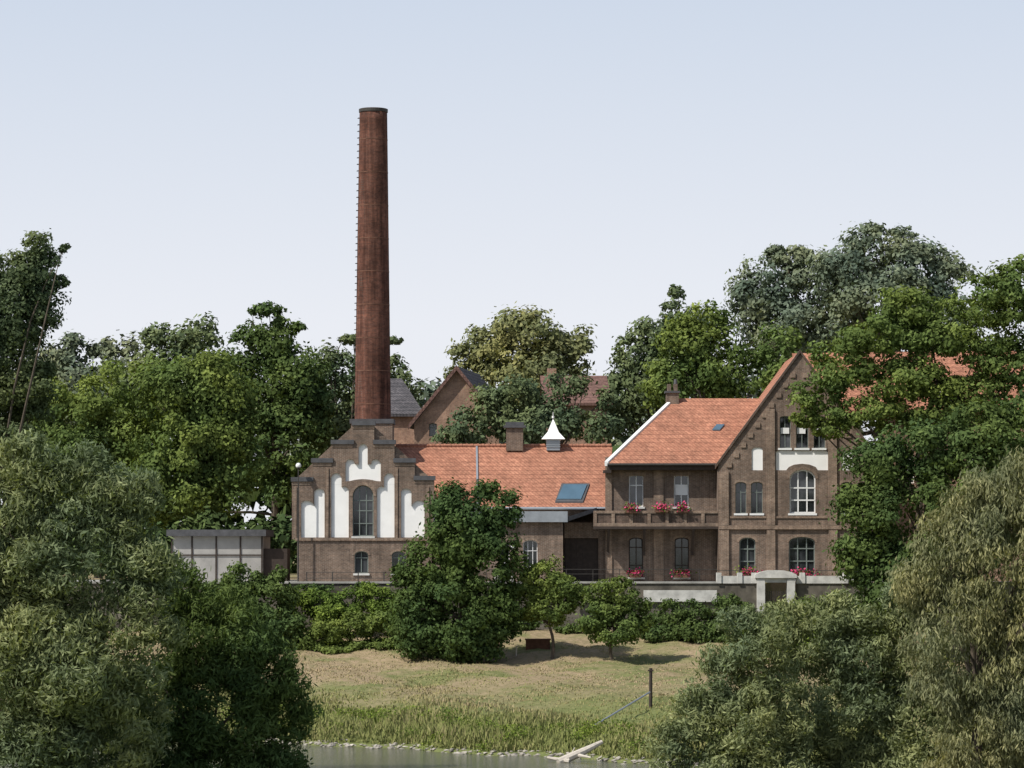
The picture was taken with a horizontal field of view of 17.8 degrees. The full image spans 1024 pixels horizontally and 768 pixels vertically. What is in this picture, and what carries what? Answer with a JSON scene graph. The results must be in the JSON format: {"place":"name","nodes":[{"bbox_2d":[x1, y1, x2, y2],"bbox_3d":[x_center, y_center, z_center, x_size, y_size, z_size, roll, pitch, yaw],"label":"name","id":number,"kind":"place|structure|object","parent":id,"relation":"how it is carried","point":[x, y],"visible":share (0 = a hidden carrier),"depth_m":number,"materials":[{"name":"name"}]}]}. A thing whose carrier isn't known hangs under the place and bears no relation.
{"place":"outdoors","nodes":[
{"label":"outdoors","id":0,"kind":"place"},
{"bbox_2d":[0,741,700,767],"bbox_3d":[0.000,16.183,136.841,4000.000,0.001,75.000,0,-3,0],"label":"river water","id":1,"kind":"structure","parent":0,"point":[343,757],"depth_m":143.27,"materials":[{"name":"grey liquid"}]},
{"bbox_2d":[547,740,602,762],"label":"driftwood log","id":2,"kind":"object","parent":1,"relation":"in","point":[576,754],"visible":0.98,"depth_m":142.08,"materials":[{"name":"white wood"}]},
{"bbox_2d":[7,642,983,763],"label":"meadow grass","id":3,"kind":"structure","parent":0,"point":[455,739],"depth_m":156.87,"materials":[{"name":"green plant"}]},
{"bbox_2d":[0,0,1023,527],"label":"sky","id":4,"kind":"structure","parent":0,"point":[583,161],"materials":[{"name":"blue"}]},
{"bbox_2d":[5,562,1023,767],"bbox_3d":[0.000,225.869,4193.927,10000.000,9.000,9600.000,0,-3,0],"label":"ground","id":5,"kind":"structure","parent":0,"point":[657,652],"depth_m":177.98,"materials":[{"name":"green plant"}]},
{"bbox_2d":[0,228,71,710],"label":"alder tree","id":6,"kind":"object","parent":5,"relation":"on","point":[30,283],"visible":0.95,"depth_m":129.71,"materials":[{"name":"green plant"}]},
{"bbox_2d":[15,323,165,563],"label":"oak tree","id":7,"kind":"object","parent":5,"relation":"on","point":[66,355],"visible":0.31,"depth_m":263.48,"materials":[{"name":"green plant"}]},
{"bbox_2d":[12,354,183,577],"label":"locust tree","id":8,"kind":"object","parent":5,"relation":"on","point":[90,415],"visible":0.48,"depth_m":228.37,"materials":[{"name":"green plant"}]},
{"bbox_2d":[0,427,196,767],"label":"willow tree","id":9,"kind":"object","parent":5,"relation":"on","point":[82,697],"visible":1,"depth_m":111.79,"materials":[{"name":"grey plant"}]},
{"bbox_2d":[6,506,296,577],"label":"undergrowth","id":10,"kind":"object","parent":5,"relation":"on","point":[281,538],"visible":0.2,"depth_m":213.09,"materials":[{"name":"green plant"}]},
{"bbox_2d":[99,311,242,521],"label":"oak tree","id":11,"kind":"object","parent":5,"relation":"on","point":[160,338],"visible":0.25,"depth_m":261.57,"materials":[{"name":"green plant"}]},
{"bbox_2d":[116,346,272,529],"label":"locust tree","id":12,"kind":"object","parent":5,"relation":"on","point":[213,441],"visible":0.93,"depth_m":225.43,"materials":[{"name":"green plant"}]},
{"bbox_2d":[93,557,324,767],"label":"willow tree","id":13,"kind":"object","parent":5,"relation":"on","point":[199,737],"visible":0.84,"depth_m":116.86,"materials":[{"name":"green plant"}]},
{"bbox_2d":[201,560,308,649],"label":"shrub","id":14,"kind":"object","parent":5,"relation":"on","point":[286,596],"visible":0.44,"depth_m":189.51,"materials":[{"name":"green plant"}]},
{"bbox_2d":[210,300,339,526],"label":"ash tree","id":15,"kind":"object","parent":5,"relation":"on","point":[293,395],"visible":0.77,"depth_m":239.01,"materials":[{"name":"green plant"}]},
{"bbox_2d":[0,441,620,573],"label":"background trees","id":16,"kind":"object","parent":5,"relation":"on","point":[286,509],"visible":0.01,"depth_m":283.33,"materials":[{"name":"green plant"}]},
{"bbox_2d":[278,580,397,635],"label":"hedge","id":17,"kind":"object","parent":5,"relation":"on","point":[333,606],"visible":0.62,"depth_m":192.60,"materials":[{"name":"green plant"}]},
{"bbox_2d":[284,609,406,654],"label":"shrub","id":18,"kind":"object","parent":5,"relation":"on","point":[332,634],"visible":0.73,"depth_m":189.36,"materials":[{"name":"green plant"}]},
{"bbox_2d":[303,333,427,455],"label":"ash tree","id":19,"kind":"object","parent":5,"relation":"on","point":[341,419],"visible":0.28,"depth_m":245.81,"materials":[{"name":"green plant"}]},
{"bbox_2d":[390,378,420,445],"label":"dark roofed house","id":20,"kind":"structure","parent":5,"relation":"on","point":[405,408],"depth_m":236.23,"materials":[{"name":"red brick"}]},
{"bbox_2d":[408,365,499,443],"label":"brick cottage","id":21,"kind":"structure","parent":5,"relation":"on","point":[451,392],"depth_m":227.22,"materials":[{"name":"brown brick"}]},
{"bbox_2d":[383,477,531,663],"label":"linden tree","id":22,"kind":"object","parent":5,"relation":"on","point":[480,628],"visible":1,"depth_m":185.19,"materials":[{"name":"green plant"}]},
{"bbox_2d":[265,738,700,765],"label":"shoreline stones","id":23,"kind":"object","parent":5,"relation":"on","point":[332,744],"visible":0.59,"depth_m":148.20,"materials":[{"name":"grey stone"}]},
{"bbox_2d":[1,298,1013,512],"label":"background trees","id":24,"kind":"object","parent":5,"relation":"on","point":[428,393],"depth_m":293.01,"materials":[{"name":"green plant"}]},
{"bbox_2d":[438,301,596,411],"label":"linden tree","id":25,"kind":"object","parent":5,"relation":"on","point":[557,349],"visible":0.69,"depth_m":251.16,"materials":[{"name":"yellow plant"}]},
{"bbox_2d":[429,369,628,443],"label":"walnut tree","id":26,"kind":"object","parent":5,"relation":"on","point":[534,414],"visible":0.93,"depth_m":220.34,"materials":[{"name":"green plant"}]},
{"bbox_2d":[41,583,1022,629],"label":"retaining wall","id":27,"kind":"structure","parent":5,"relation":"on","point":[746,592],"depth_m":195.82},
{"bbox_2d":[92,581,716,582],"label":"wall coping","id":28,"kind":"object","parent":27,"relation":"on","point":[485,581],"depth_m":195.77,"materials":[{"name":"concrete"}]},
{"bbox_2d":[306,569,836,580],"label":"railing","id":29,"kind":"object","parent":28,"relation":"on","point":[573,569],"visible":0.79,"depth_m":196.40,"materials":[{"name":"metal"}]},
{"bbox_2d":[183,579,663,633],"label":"ivy","id":30,"kind":"object","parent":27,"relation":"attached to","point":[572,627],"visible":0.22,"depth_m":195.00,"materials":[{"name":"green plant"}]},
{"bbox_2d":[495,573,848,601],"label":"terrace parapet","id":31,"kind":"structure","parent":27,"relation":"on","point":[685,595],"depth_m":195.62,"materials":[{"name":"concrete"}]},
{"bbox_2d":[525,638,550,649],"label":"rusty container","id":32,"kind":"object","parent":5,"relation":"on","point":[535,643],"visible":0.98,"depth_m":188.97,"materials":[{"name":"metal"}]},
{"bbox_2d":[511,553,587,658],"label":"apple tree","id":33,"kind":"object","parent":5,"relation":"on","point":[552,590],"visible":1,"depth_m":185.95,"materials":[{"name":"green plant"}]},
{"bbox_2d":[546,405,606,443],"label":"walls","id":34,"kind":"structure","parent":5,"relation":"on","point":[589,408],"depth_m":238.21,"materials":[{"name":"red brick"}]},
{"bbox_2d":[540,376,612,404],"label":"roof","id":35,"kind":"structure","parent":34,"relation":"on","point":[590,399],"depth_m":240.46,"materials":[{"name":"brown tile"}]},
{"bbox_2d":[547,368,555,380],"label":"stack","id":36,"kind":"object","parent":35,"relation":"on","point":[549,370],"visible":0.36,"depth_m":241.88,"materials":[{"name":"red brick"}]},
{"bbox_2d":[574,575,657,660],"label":"apple tree","id":37,"kind":"object","parent":5,"relation":"on","point":[610,611],"visible":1,"depth_m":185.03,"materials":[{"name":"green plant"}]},
{"bbox_2d":[595,691,650,724],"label":"boom pole","id":38,"kind":"object","parent":5,"relation":"on","point":[602,720],"visible":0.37,"depth_m":155.79,"materials":[{"name":"metal"}]},
{"bbox_2d":[648,668,652,707],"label":"mooring post","id":39,"kind":"object","parent":5,"relation":"on","point":[650,670],"visible":0.77,"depth_m":159.38,"materials":[{"name":"brown wood"}]},
{"bbox_2d":[603,284,717,438],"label":"deciduous tree","id":40,"kind":"object","parent":5,"relation":"on","point":[627,403],"visible":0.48,"depth_m":245.62,"materials":[{"name":"green plant"}]},
{"bbox_2d":[640,592,760,642],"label":"shrub","id":41,"kind":"object","parent":5,"relation":"on","point":[689,627],"visible":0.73,"depth_m":191.45,"materials":[{"name":"green plant"}]},
{"bbox_2d":[634,298,803,414],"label":"locust tree","id":42,"kind":"object","parent":5,"relation":"on","point":[694,369],"visible":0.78,"depth_m":231.46,"materials":[{"name":"green plant"}]},
{"bbox_2d":[639,602,819,767],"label":"willow bush","id":43,"kind":"object","parent":5,"relation":"on","point":[719,706],"visible":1,"depth_m":128.79,"materials":[{"name":"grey plant"}]},
{"bbox_2d":[755,570,796,621],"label":"stone gateway","id":44,"kind":"object","parent":5,"relation":"on","point":[776,576],"visible":0.45,"depth_m":195.41,"materials":[{"name":"stone"}]},
{"bbox_2d":[718,354,864,578],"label":"gable front","id":45,"kind":"structure","parent":5,"relation":"on","point":[740,468],"depth_m":198.95,"materials":[{"name":"brown brick"}]},
{"bbox_2d":[715,355,794,468],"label":"gable roof","id":46,"kind":"structure","parent":45,"relation":"on","point":[775,379],"depth_m":204.42,"materials":[{"name":"orange tile"}]},
{"bbox_2d":[715,350,868,467],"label":"gable verge","id":47,"kind":"structure","parent":45,"relation":"attached to","point":[764,399],"depth_m":199.11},
{"bbox_2d":[734,448,849,576],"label":"gable sills","id":48,"kind":"structure","parent":45,"relation":"attached to","point":[788,513],"depth_m":198.78,"materials":[{"name":"white stone"}]},
{"bbox_2d":[719,373,875,576],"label":"gable trim","id":49,"kind":"structure","parent":45,"relation":"attached to","point":[769,415],"depth_m":198.79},
{"bbox_2d":[788,567,821,575],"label":"flower box","id":50,"kind":"object","parent":49,"relation":"on","point":[798,572],"visible":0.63,"depth_m":198.41,"materials":[{"name":"metal"}]},
{"bbox_2d":[735,416,864,575],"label":"windows","id":51,"kind":"structure","parent":45,"relation":"in","point":[797,548],"depth_m":199.08,"materials":[{"name":"grey wood"}]},
{"bbox_2d":[736,417,867,574],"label":"gable glass","id":52,"kind":"object","parent":45,"relation":"in","point":[785,441],"visible":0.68,"depth_m":199.16,"materials":[{"name":"glass"}]},
{"bbox_2d":[752,447,851,470],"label":"gable niches","id":53,"kind":"object","parent":45,"relation":"in","point":[785,460],"visible":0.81,"depth_m":199.09,"materials":[{"name":"white paint"}]},
{"bbox_2d":[790,471,814,512],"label":"gable frames","id":54,"kind":"structure","parent":45,"relation":"in","point":[798,488],"depth_m":199.12,"materials":[{"name":"white wood"}]},
{"bbox_2d":[720,243,876,361],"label":"poplar tree","id":55,"kind":"object","parent":5,"relation":"on","point":[781,304],"visible":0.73,"depth_m":275.39,"materials":[{"name":"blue plant"}]},
{"bbox_2d":[742,595,890,649],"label":"shrub","id":56,"kind":"object","parent":5,"relation":"on","point":[820,621],"visible":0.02,"depth_m":189.84,"materials":[{"name":"green plant"}]},
{"bbox_2d":[755,578,995,767],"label":"willow bush","id":57,"kind":"object","parent":5,"relation":"on","point":[872,697],"visible":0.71,"depth_m":131.64,"materials":[{"name":"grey plant"}]},
{"bbox_2d":[795,219,988,351],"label":"poplar tree","id":58,"kind":"object","parent":5,"relation":"on","point":[851,264],"visible":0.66,"depth_m":271.15,"materials":[{"name":"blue plant"}]},
{"bbox_2d":[785,253,1023,638],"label":"locust tree","id":59,"kind":"object","parent":5,"relation":"on","point":[993,358],"visible":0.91,"depth_m":192.38,"materials":[{"name":"green plant"}]},
{"bbox_2d":[817,386,1023,643],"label":"maple tree","id":60,"kind":"object","parent":5,"relation":"on","point":[871,549],"visible":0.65,"depth_m":185.86,"materials":[{"name":"green plant"}]},
{"bbox_2d":[881,445,1023,767],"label":"weeping willow","id":61,"kind":"object","parent":5,"relation":"on","point":[990,713],"visible":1,"depth_m":126.80,"materials":[{"name":"green plant"}]},
{"bbox_2d":[605,457,716,580],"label":"wing wall","id":62,"kind":"structure","parent":0,"point":[702,490],"depth_m":200.60,"materials":[{"name":"brown brick"}]},
{"bbox_2d":[605,467,690,580],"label":"wing trim","id":63,"kind":"structure","parent":62,"relation":"attached to","point":[658,535],"depth_m":200.57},
{"bbox_2d":[630,476,687,574],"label":"wing glass","id":64,"kind":"object","parent":62,"relation":"in","point":[639,541],"visible":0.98,"depth_m":200.82,"materials":[{"name":"grey glass"}]},
{"bbox_2d":[629,476,688,506],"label":"wing frames","id":65,"kind":"structure","parent":62,"relation":"in","point":[681,489],"depth_m":200.90,"materials":[{"name":"grey wood"}]},
{"bbox_2d":[629,537,688,576],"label":"wing door frames","id":66,"kind":"structure","parent":62,"relation":"in","point":[681,547],"depth_m":200.73,"materials":[{"name":"grey wood"}]},
{"bbox_2d":[628,507,689,578],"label":"wing sills","id":67,"kind":"structure","parent":62,"relation":"attached to","point":[644,577],"depth_m":200.37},
{"bbox_2d":[603,466,717,472],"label":"wing eave","id":68,"kind":"object","parent":62,"relation":"attached to","point":[609,469],"visible":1,"depth_m":199.98,"materials":[{"name":"brown wood"}]},
{"bbox_2d":[607,463,716,533],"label":"wing gutter","id":69,"kind":"object","parent":62,"relation":"attached to","point":[660,464],"visible":0.83,"depth_m":199.84,"materials":[{"name":"black metal"}]},
{"bbox_2d":[609,398,760,462],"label":"wing roof","id":70,"kind":"structure","parent":62,"relation":"on","point":[682,431],"depth_m":202.68,"materials":[{"name":"orange tile"}]},
{"bbox_2d":[605,402,669,465],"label":"wing bargeboard","id":71,"kind":"object","parent":70,"relation":"attached to","point":[637,432],"visible":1,"depth_m":202.51,"materials":[{"name":"white wood"}]},
{"bbox_2d":[712,424,724,429],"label":"wing rooflight","id":72,"kind":"object","parent":70,"relation":"in","point":[718,427],"visible":1,"depth_m":203.01,"materials":[{"name":"blue glass"}]},
{"bbox_2d":[735,563,762,575],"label":"flower box","id":73,"kind":"object","parent":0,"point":[746,573],"visible":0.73,"depth_m":198.35,"materials":[{"name":"metal"}]},
{"bbox_2d":[781,428,817,433],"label":"gable blinds","id":74,"kind":"object","parent":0,"point":[786,430],"visible":0.59,"depth_m":199.26,"materials":[{"name":"white fabric"}]},
{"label":"wing","id":75,"kind":"object","parent":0,"visible":0},
{"bbox_2d":[626,567,648,577],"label":"flower box","id":76,"kind":"object","parent":75,"relation":"attached to","point":[635,573],"visible":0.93,"depth_m":200.04,"materials":[{"name":"metal"}]},
{"bbox_2d":[593,526,717,528],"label":"balcony floor","id":77,"kind":"structure","parent":75,"relation":"attached to","point":[655,527],"depth_m":198.94,"materials":[{"name":"brown wood"}]},
{"bbox_2d":[593,511,717,525],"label":"balcony infill","id":78,"kind":"object","parent":77,"relation":"on","point":[655,517],"visible":0.89,"depth_m":199.07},
{"bbox_2d":[621,502,640,512],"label":"flower box","id":79,"kind":"object","parent":78,"relation":"attached to","point":[631,508],"visible":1,"depth_m":198.83,"materials":[{"name":"metal"}]},
{"bbox_2d":[652,499,673,511],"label":"flower box","id":80,"kind":"object","parent":78,"relation":"attached to","point":[661,507],"visible":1,"depth_m":198.80,"materials":[{"name":"metal"}]},
{"bbox_2d":[672,501,690,511],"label":"flower box","id":81,"kind":"object","parent":78,"relation":"attached to","point":[681,508],"visible":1,"depth_m":198.80,"materials":[{"name":"plant"}]},
{"bbox_2d":[594,511,717,525],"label":"balcony parapet","id":82,"kind":"structure","parent":77,"relation":"on","point":[666,523],"depth_m":198.99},
{"bbox_2d":[607,529,717,554],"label":"balcony brackets","id":83,"kind":"object","parent":75,"relation":"attached to","point":[644,537],"visible":1,"depth_m":199.81,"materials":[{"name":"brown wood"}]},
{"bbox_2d":[666,384,678,403],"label":"wing stack","id":84,"kind":"object","parent":75,"relation":"on","point":[672,398],"visible":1,"depth_m":205.24,"materials":[{"name":"brown brick"}]},
{"bbox_2d":[664,379,679,393],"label":"wing stack cap","id":85,"kind":"object","parent":84,"relation":"on","point":[675,382],"visible":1,"depth_m":205.16,"materials":[{"name":"grey concrete"}]},
{"bbox_2d":[669,567,696,577],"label":"flower box","id":86,"kind":"object","parent":75,"relation":"attached to","point":[679,573],"visible":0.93,"depth_m":200.05,"materials":[{"name":"plant"}]},
{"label":"terrace paving","id":87,"kind":"structure","parent":0,"visible":0},
{"bbox_2d":[166,530,289,580],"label":"storage shed","id":88,"kind":"structure","parent":87,"relation":"on","point":[214,553],"depth_m":202.73,"materials":[{"name":"grey wood"}]},
{"bbox_2d":[264,549,289,580],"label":"door","id":89,"kind":"structure","parent":88,"relation":"in","point":[272,557],"depth_m":203.00,"materials":[{"name":"brown wood"}]},
{"bbox_2d":[296,463,300,580],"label":"street lamp","id":90,"kind":"object","parent":87,"relation":"on","point":[298,466],"visible":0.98,"depth_m":199.17,"materials":[{"name":"metal"}]},
{"bbox_2d":[299,541,431,580],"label":"wall","id":91,"kind":"structure","parent":87,"relation":"on","point":[326,556],"depth_m":199.73,"materials":[{"name":"brown brick"}]},
{"bbox_2d":[292,428,433,538],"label":"gable wall","id":92,"kind":"structure","parent":91,"relation":"on","point":[384,456],"depth_m":199.96,"materials":[{"name":"brown brick"}]},
{"bbox_2d":[294,468,428,554],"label":"brick arches","id":93,"kind":"structure","parent":92,"relation":"attached to","point":[396,538],"depth_m":199.78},
{"bbox_2d":[301,444,423,536],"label":"niche plaster","id":94,"kind":"object","parent":92,"relation":"attached to","point":[313,519],"visible":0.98,"depth_m":200.02,"materials":[{"name":"white paint"}]},
{"bbox_2d":[292,425,433,484],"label":"step corbels","id":95,"kind":"object","parent":92,"relation":"attached to","point":[375,445],"visible":1,"depth_m":199.98,"materials":[{"name":"brown brick"}]},
{"bbox_2d":[291,421,435,481],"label":"step caps","id":96,"kind":"object","parent":92,"relation":"on","point":[395,460],"visible":1,"depth_m":199.91,"materials":[{"name":"brown brick"}]},
{"bbox_2d":[299,427,427,476],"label":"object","id":97,"kind":"object","parent":91,"relation":"on","point":[348,435],"visible":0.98,"depth_m":200.25,"materials":[{"name":"brown brick"}]},
{"bbox_2d":[351,536,394,574],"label":"sills","id":98,"kind":"structure","parent":91,"relation":"on","point":[363,537],"depth_m":199.70,"materials":[{"name":"stone"}]},
{"bbox_2d":[354,486,404,571],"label":"glass","id":99,"kind":"object","parent":91,"relation":"on","point":[363,520],"visible":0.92,"depth_m":200.15,"materials":[{"name":"glass"}]},
{"bbox_2d":[353,485,405,571],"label":"window frames","id":100,"kind":"structure","parent":91,"relation":"on","point":[359,523],"depth_m":200.06,"materials":[{"name":"white wood"}]},
{"bbox_2d":[350,107,394,439],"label":"factory chimney","id":101,"kind":"object","parent":87,"relation":"on","point":[372,389],"visible":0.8,"depth_m":205.84,"materials":[{"name":"brick"}]},
{"bbox_2d":[396,416,611,580],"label":"brick workshop","id":102,"kind":"structure","parent":87,"relation":"on","point":[563,487],"depth_m":204.04,"materials":[{"name":"ceramic"}]},
{"bbox_2d":[564,538,597,580],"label":"entrance door","id":103,"kind":"structure","parent":102,"relation":"in","point":[579,553],"depth_m":201.12,"materials":[{"name":"brown wood"}]},
{"bbox_2d":[717,469,717,572],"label":"gable side walls","id":104,"kind":"structure","parent":87,"relation":"on","point":[717,510],"depth_m":199.73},
{"bbox_2d":[792,351,1023,420],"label":"wing roof","id":105,"kind":"structure","parent":104,"relation":"on","point":[958,369],"depth_m":205.23,"materials":[{"name":"tile"}]},
{"bbox_2d":[882,413,1023,580],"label":"wing wall","id":106,"kind":"structure","parent":87,"relation":"on","point":[903,512],"depth_m":201.34,"materials":[{"name":"red brick"}]}
]}

